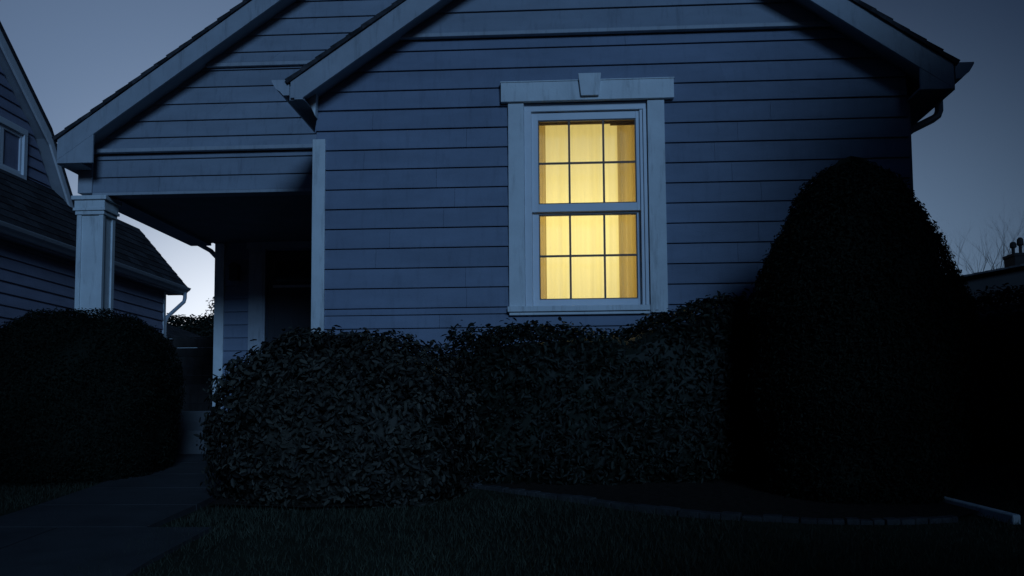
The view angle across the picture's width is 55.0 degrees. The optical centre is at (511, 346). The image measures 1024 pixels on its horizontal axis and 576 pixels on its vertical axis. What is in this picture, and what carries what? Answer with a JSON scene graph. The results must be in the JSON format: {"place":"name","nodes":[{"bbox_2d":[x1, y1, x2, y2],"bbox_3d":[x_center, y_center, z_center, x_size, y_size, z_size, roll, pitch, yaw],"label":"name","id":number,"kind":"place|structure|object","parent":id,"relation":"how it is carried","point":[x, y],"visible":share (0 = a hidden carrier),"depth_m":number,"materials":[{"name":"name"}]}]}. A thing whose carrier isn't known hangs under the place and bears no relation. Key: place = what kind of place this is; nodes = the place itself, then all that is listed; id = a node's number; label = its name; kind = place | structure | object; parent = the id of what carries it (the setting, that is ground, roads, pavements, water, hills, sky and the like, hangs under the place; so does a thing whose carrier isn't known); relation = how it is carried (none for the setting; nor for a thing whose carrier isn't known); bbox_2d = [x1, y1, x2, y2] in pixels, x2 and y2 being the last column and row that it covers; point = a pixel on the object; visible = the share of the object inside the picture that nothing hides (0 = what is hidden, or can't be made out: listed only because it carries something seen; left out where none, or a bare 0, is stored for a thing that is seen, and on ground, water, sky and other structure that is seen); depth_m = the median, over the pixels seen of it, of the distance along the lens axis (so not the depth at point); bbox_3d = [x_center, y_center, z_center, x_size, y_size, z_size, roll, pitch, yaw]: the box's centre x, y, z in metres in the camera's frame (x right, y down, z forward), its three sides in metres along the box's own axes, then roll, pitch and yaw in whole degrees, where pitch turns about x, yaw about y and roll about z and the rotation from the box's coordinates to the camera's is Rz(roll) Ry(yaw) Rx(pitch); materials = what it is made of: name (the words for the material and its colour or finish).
{"place":"outdoors","nodes":[
{"label":"outdoors","id":0,"kind":"place"},
{"bbox_2d":[0,21,190,336],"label":"neighbour house","id":1,"kind":"structure","parent":0,"point":[38,224],"depth_m":12.32,"materials":[{"name":"grey wood"}]},
{"bbox_2d":[0,116,27,179],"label":"window","id":2,"kind":"structure","parent":1,"relation":"in","point":[5,124],"depth_m":12.37,"materials":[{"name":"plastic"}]},
{"bbox_2d":[0,454,232,575],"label":"path","id":3,"kind":"structure","parent":0,"point":[66,534],"depth_m":5.01,"materials":[{"name":"concrete"}]},
{"bbox_2d":[0,457,1023,575],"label":"ground","id":4,"kind":"structure","parent":0,"point":[1008,467],"depth_m":4.57,"materials":[{"name":"green plant"}]},
{"bbox_2d":[0,306,185,487],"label":"round hedge","id":5,"kind":"object","parent":4,"relation":"on","point":[87,398],"visible":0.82,"depth_m":6.67,"materials":[{"name":"green plant"}]},
{"bbox_2d":[165,324,212,410],"bbox_3d":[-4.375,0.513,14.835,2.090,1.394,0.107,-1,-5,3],"label":"board fence","id":6,"kind":"object","parent":4,"relation":"on","point":[198,361],"depth_m":14.82,"materials":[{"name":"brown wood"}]},
{"bbox_2d":[166,313,212,336],"bbox_3d":[-11.980,0.958,36.789,6.189,4.432,3.453,-1,-5,3],"label":"tree","id":7,"kind":"object","parent":4,"relation":"on","point":[194,325],"visible":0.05,"depth_m":36.08,"materials":[{"name":"green plant"}]},
{"bbox_2d":[201,297,213,338],"bbox_3d":[-8.845,0.396,29.206,0.851,3.789,1.208,-1,-5,3],"label":"shrub","id":8,"kind":"object","parent":4,"relation":"on","point":[209,328],"visible":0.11,"depth_m":29.03,"materials":[{"name":"green plant"}]},
{"bbox_2d":[52,0,973,462],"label":"clapboard house","id":9,"kind":"structure","parent":4,"relation":"on","point":[346,164],"depth_m":7.55,"materials":[{"name":"paint"}]},
{"bbox_2d":[268,251,311,347],"bbox_3d":[-2.567,-0.177,11.667,0.660,1.920,0.063,-1,-5,3],"label":"door","id":10,"kind":"structure","parent":9,"relation":"in","point":[289,286],"depth_m":11.69,"materials":[{"name":"paint"}]},
{"bbox_2d":[539,126,546,298],"bbox_3d":[0.176,-0.991,7.694,0.184,1.640,0.036,-1,-5,3],"label":"drape","id":11,"kind":"object","parent":9,"relation":"hanging from","point":[542,170],"visible":0.23,"depth_m":7.70,"materials":[{"name":"fabric"}]},
{"bbox_2d":[545,124,619,298],"bbox_3d":[0.586,-0.992,7.715,0.960,1.640,0.019,-1,-5,3],"label":"sheer curtain","id":12,"kind":"object","parent":9,"relation":"hanging from","point":[587,231],"visible":0.57,"depth_m":7.72,"materials":[{"name":"fabric"}]},
{"bbox_2d":[539,120,633,125],"bbox_3d":[0.560,-1.799,7.693,1.250,0.154,0.017,-1,-5,3],"label":"curtain pelmet","id":13,"kind":"object","parent":9,"relation":"attached to","point":[619,123],"visible":0.21,"depth_m":7.68,"materials":[{"name":"brown wood"}]},
{"bbox_2d":[500,73,673,315],"bbox_3d":[0.580,-1.154,7.491,1.324,1.836,0.200,-1,-5,3],"label":"window","id":14,"kind":"structure","parent":9,"relation":"in","point":[525,299],"depth_m":7.48,"materials":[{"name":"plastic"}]},
{"bbox_2d":[617,125,636,297],"bbox_3d":[0.965,-1.000,7.644,0.275,1.640,0.058,-1,-5,3],"label":"drape","id":15,"kind":"object","parent":9,"relation":"hanging from","point":[627,223],"visible":0.34,"depth_m":7.66,"materials":[{"name":"fabric"}]},
{"bbox_2d":[209,463,998,520],"bbox_3d":[0.575,0.881,6.152,4.600,0.198,2.350,-1,-5,3],"label":"planting bed","id":16,"kind":"object","parent":4,"relation":"on","point":[744,493],"visible":0.28,"depth_m":5.65,"materials":[{"name":"brown soil"}]},
{"bbox_2d":[193,325,486,511],"bbox_3d":[-1.037,0.483,6.034,1.775,1.249,1.237,-1,-5,3],"label":"broadleaf shrub","id":17,"kind":"object","parent":16,"relation":"on","point":[322,418],"visible":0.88,"depth_m":5.60,"materials":[{"name":"green plant"}]},
{"bbox_2d":[437,288,765,485],"bbox_3d":[0.705,0.368,6.760,2.819,1.497,1.123,-1,-5,3],"label":"clipped hedge","id":18,"kind":"object","parent":16,"relation":"on","point":[659,401],"visible":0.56,"depth_m":6.35,"materials":[{"name":"green plant"}]},
{"bbox_2d":[744,156,982,504],"bbox_3d":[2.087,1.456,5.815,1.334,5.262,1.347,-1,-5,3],"label":"cone evergreen","id":19,"kind":"object","parent":16,"relation":"on","point":[862,386],"visible":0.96,"depth_m":5.47,"materials":[{"name":"green plant"}]},
{"bbox_2d":[465,482,957,524],"bbox_3d":[0.857,0.897,5.477,2.944,0.200,0.476,-3,-5,28],"label":"garden edging","id":20,"kind":"object","parent":4,"relation":"on","point":[727,515],"visible":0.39,"depth_m":5.09,"materials":[{"name":"stone"}]},
{"bbox_2d":[938,496,1020,524],"bbox_3d":[2.448,0.875,5.261,0.044,0.135,0.724,1,-5,-11],"label":"edging board","id":21,"kind":"object","parent":4,"relation":"on","point":[998,513],"visible":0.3,"depth_m":5.10,"materials":[{"name":"white paint"}]},
{"bbox_2d":[937,218,1022,273],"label":"bare tree","id":22,"kind":"object","parent":4,"relation":"on","point":[976,253],"visible":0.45,"depth_m":27.14,"materials":[{"name":"brown plant"}]},
{"bbox_2d":[950,210,1023,273],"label":"bare tree","id":23,"kind":"object","parent":4,"relation":"on","point":[1002,239],"visible":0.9,"depth_m":27.23,"materials":[{"name":"brown plant"}]},
{"bbox_2d":[957,237,1023,305],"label":"house","id":24,"kind":"structure","parent":4,"relation":"on","point":[1011,272],"depth_m":17.66,"materials":[{"name":"paint"}]},
{"bbox_2d":[0,0,1023,322],"label":"sky","id":25,"kind":"structure","parent":0,"point":[968,164],"materials":[{"name":"blue"}]}
]}

